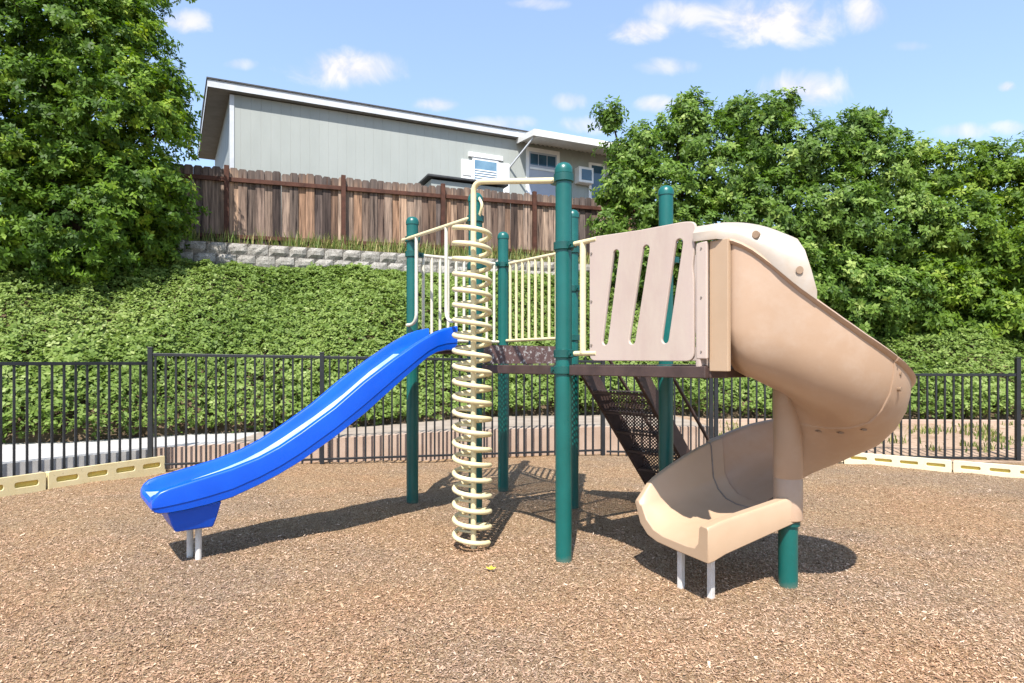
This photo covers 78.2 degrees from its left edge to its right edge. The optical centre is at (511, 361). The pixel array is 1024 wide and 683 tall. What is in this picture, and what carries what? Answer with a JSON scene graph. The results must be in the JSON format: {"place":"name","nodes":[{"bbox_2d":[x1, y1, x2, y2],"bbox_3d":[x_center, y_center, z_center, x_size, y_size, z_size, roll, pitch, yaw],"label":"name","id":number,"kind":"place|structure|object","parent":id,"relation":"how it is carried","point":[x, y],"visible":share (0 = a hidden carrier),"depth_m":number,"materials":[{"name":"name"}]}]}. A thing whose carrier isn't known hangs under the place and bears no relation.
{"place":"outdoors","nodes":[
{"label":"outdoors","id":0,"kind":"place"},
{"bbox_2d":[2,431,261,462],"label":"path","id":1,"kind":"structure","parent":0,"point":[33,451],"depth_m":9.53,"materials":[{"name":"concrete"}]},
{"bbox_2d":[228,414,705,442],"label":"path","id":2,"kind":"structure","parent":0,"point":[396,429],"depth_m":11.15,"materials":[{"name":"grey concrete"}]},
{"bbox_2d":[0,454,1023,682],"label":"ground","id":3,"kind":"structure","parent":0,"point":[597,460],"depth_m":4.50,"materials":[{"name":"brown wood"}]},
{"bbox_2d":[0,471,45,496],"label":"border timber","id":4,"kind":"object","parent":3,"relation":"on","point":[22,484],"visible":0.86,"depth_m":7.34,"materials":[{"name":"beige plastic"}]},
{"bbox_2d":[0,362,146,477],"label":"metal fence","id":5,"kind":"object","parent":3,"relation":"on","point":[75,364],"visible":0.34,"depth_m":8.15,"materials":[{"name":"black metal"}]},
{"bbox_2d":[2,448,146,476],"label":"retaining kerb","id":6,"kind":"structure","parent":3,"relation":"on","point":[33,466],"depth_m":8.26,"materials":[{"name":"concrete"}]},
{"bbox_2d":[45,455,165,488],"bbox_3d":[-5.276,1.465,8.241,0.140,0.312,1.462,0,0,29],"label":"border timber","id":7,"kind":"object","parent":3,"relation":"on","point":[143,467],"visible":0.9,"depth_m":8.16,"materials":[{"name":"beige plastic"}]},
{"bbox_2d":[147,347,604,468],"bbox_3d":[-1.775,0.713,9.608,6.821,1.847,0.074,0,0,-14],"label":"metal fence","id":8,"kind":"object","parent":3,"relation":"on","point":[151,403],"visible":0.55,"depth_m":9.32,"materials":[{"name":"black metal"}]},
{"bbox_2d":[157,426,713,468],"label":"retaining kerb","id":9,"kind":"structure","parent":3,"relation":"on","point":[315,454],"depth_m":9.96,"materials":[{"name":"beige concrete"}]},
{"bbox_2d":[140,162,915,598],"bbox_3d":[0.085,0.124,5.758,5.622,3.423,3.572,0,0,13],"label":"play structure","id":10,"kind":"object","parent":3,"relation":"on","point":[746,304],"visible":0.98,"depth_m":4.67,"materials":[{"name":"multicoloured"}]},
{"bbox_2d":[606,357,1021,460],"bbox_3d":[4.715,0.780,10.075,6.344,1.712,0.074,0,0,6],"label":"metal fence","id":11,"kind":"object","parent":3,"relation":"on","point":[1017,408],"visible":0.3,"depth_m":9.86,"materials":[{"name":"black metal"}]},
{"bbox_2d":[844,453,951,471],"bbox_3d":[5.655,1.492,9.276,1.355,0.257,0.140,0,0,39],"label":"border timber","id":12,"kind":"object","parent":3,"relation":"on","point":[939,465],"visible":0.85,"depth_m":9.16,"materials":[{"name":"plastic"}]},
{"bbox_2d":[953,460,1023,477],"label":"border timber","id":13,"kind":"object","parent":3,"relation":"on","point":[1005,470],"visible":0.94,"depth_m":8.53,"materials":[{"name":"plastic"}]},
{"bbox_2d":[0,240,1023,442],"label":"hillside","id":14,"kind":"structure","parent":0,"point":[58,437],"depth_m":12.41,"materials":[{"name":"green plant"}]},
{"bbox_2d":[0,0,211,290],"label":"broad tree","id":15,"kind":"object","parent":14,"relation":"on","point":[62,143],"visible":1,"depth_m":12.54,"materials":[{"name":"green plant"}]},
{"bbox_2d":[4,159,639,262],"bbox_3d":[-3.471,-3.888,17.248,17.239,2.448,0.217,0,0,-20],"label":"wooden fence","id":16,"kind":"object","parent":14,"relation":"on","point":[234,200],"visible":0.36,"depth_m":17.03,"materials":[{"name":"brown wood"}]},
{"bbox_2d":[44,239,614,274],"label":"stone wall","id":17,"kind":"structure","parent":14,"relation":"on","point":[216,253],"depth_m":15.66,"materials":[{"name":"grey stone"}]},
{"bbox_2d":[0,252,705,442],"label":"ivy","id":18,"kind":"object","parent":14,"relation":"on","point":[355,279],"visible":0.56,"depth_m":12.43,"materials":[{"name":"green plant"}]},
{"bbox_2d":[130,224,618,265],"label":"weeds","id":19,"kind":"object","parent":14,"relation":"on","point":[367,247],"visible":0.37,"depth_m":16.50,"materials":[{"name":"green plant"}]},
{"bbox_2d":[198,77,648,231],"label":"house","id":20,"kind":"structure","parent":14,"relation":"on","point":[247,126],"depth_m":21.78,"materials":[{"name":"grey"}]},
{"bbox_2d":[472,157,498,179],"bbox_3d":[-0.981,-6.811,23.346,1.040,1.430,0.081,0,0,-24],"label":"window","id":21,"kind":"structure","parent":20,"relation":"in","point":[482,168],"depth_m":23.30,"materials":[{"name":"white"}]},
{"bbox_2d":[529,151,556,196],"bbox_3d":[1.207,-6.989,24.305,1.195,2.140,0.041,0,0,-24],"label":"door","id":22,"kind":"structure","parent":20,"relation":"in","point":[541,165],"depth_m":24.29,"materials":[{"name":"glass"}]},
{"bbox_2d":[588,162,604,198],"bbox_3d":[3.409,-7.232,25.360,0.731,1.520,0.057,0,0,-24],"label":"window","id":23,"kind":"structure","parent":20,"relation":"in","point":[598,168],"depth_m":25.32,"materials":[{"name":"clear glass"}]},
{"bbox_2d":[418,173,507,191],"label":"shed","id":24,"kind":"structure","parent":14,"relation":"on","point":[428,179],"depth_m":21.23,"materials":[{"name":"grey"}]},
{"bbox_2d":[583,85,775,304],"bbox_3d":[4.499,-4.540,16.942,5.322,6.513,3.903,0,0,0],"label":"bushy tree","id":25,"kind":"object","parent":14,"relation":"on","point":[641,172],"visible":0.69,"depth_m":16.62,"materials":[{"name":"green plant"}]},
{"bbox_2d":[642,86,883,323],"bbox_3d":[6.798,-3.991,16.972,6.731,7.657,4.546,0,0,0],"label":"bushy tree","id":26,"kind":"object","parent":14,"relation":"on","point":[790,173],"visible":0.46,"depth_m":16.32,"materials":[{"name":"green plant"}]},
{"bbox_2d":[673,301,1023,419],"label":"ivy","id":27,"kind":"object","parent":14,"relation":"on","point":[1002,342],"visible":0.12,"depth_m":14.37,"materials":[{"name":"green plant"}]},
{"bbox_2d":[804,103,976,346],"bbox_3d":[9.841,-3.715,17.131,4.472,7.440,4.434,0,0,0],"label":"bushy tree","id":28,"kind":"object","parent":14,"relation":"on","point":[887,237],"visible":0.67,"depth_m":16.24,"materials":[{"name":"green plant"}]},
{"bbox_2d":[891,131,1023,338],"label":"bushy tree","id":29,"kind":"object","parent":14,"relation":"on","point":[962,283],"visible":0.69,"depth_m":16.22,"materials":[{"name":"green plant"}]},
{"bbox_2d":[960,131,1023,345],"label":"bushy tree","id":30,"kind":"object","parent":14,"relation":"on","point":[1003,316],"visible":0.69,"depth_m":16.05,"materials":[{"name":"green plant"}]},
{"bbox_2d":[0,0,1023,264],"label":"sky","id":31,"kind":"structure","parent":0,"point":[950,71],"materials":[{"name":"blue"}]},
{"bbox_2d":[673,415,1023,461],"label":"dirt strip","id":32,"kind":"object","parent":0,"point":[1002,429],"visible":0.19,"depth_m":11.20,"materials":[{"name":"brown soil"}]},
{"bbox_2d":[703,419,1023,423],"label":"edging kerb","id":33,"kind":"structure","parent":32,"relation":"on","point":[905,421],"depth_m":13.09,"materials":[{"name":"beige concrete"}]},
{"bbox_2d":[718,419,1023,452],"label":"weeds","id":34,"kind":"object","parent":32,"relation":"on","point":[1002,438],"visible":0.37,"depth_m":11.67,"materials":[{"name":"green plant"}]}
]}

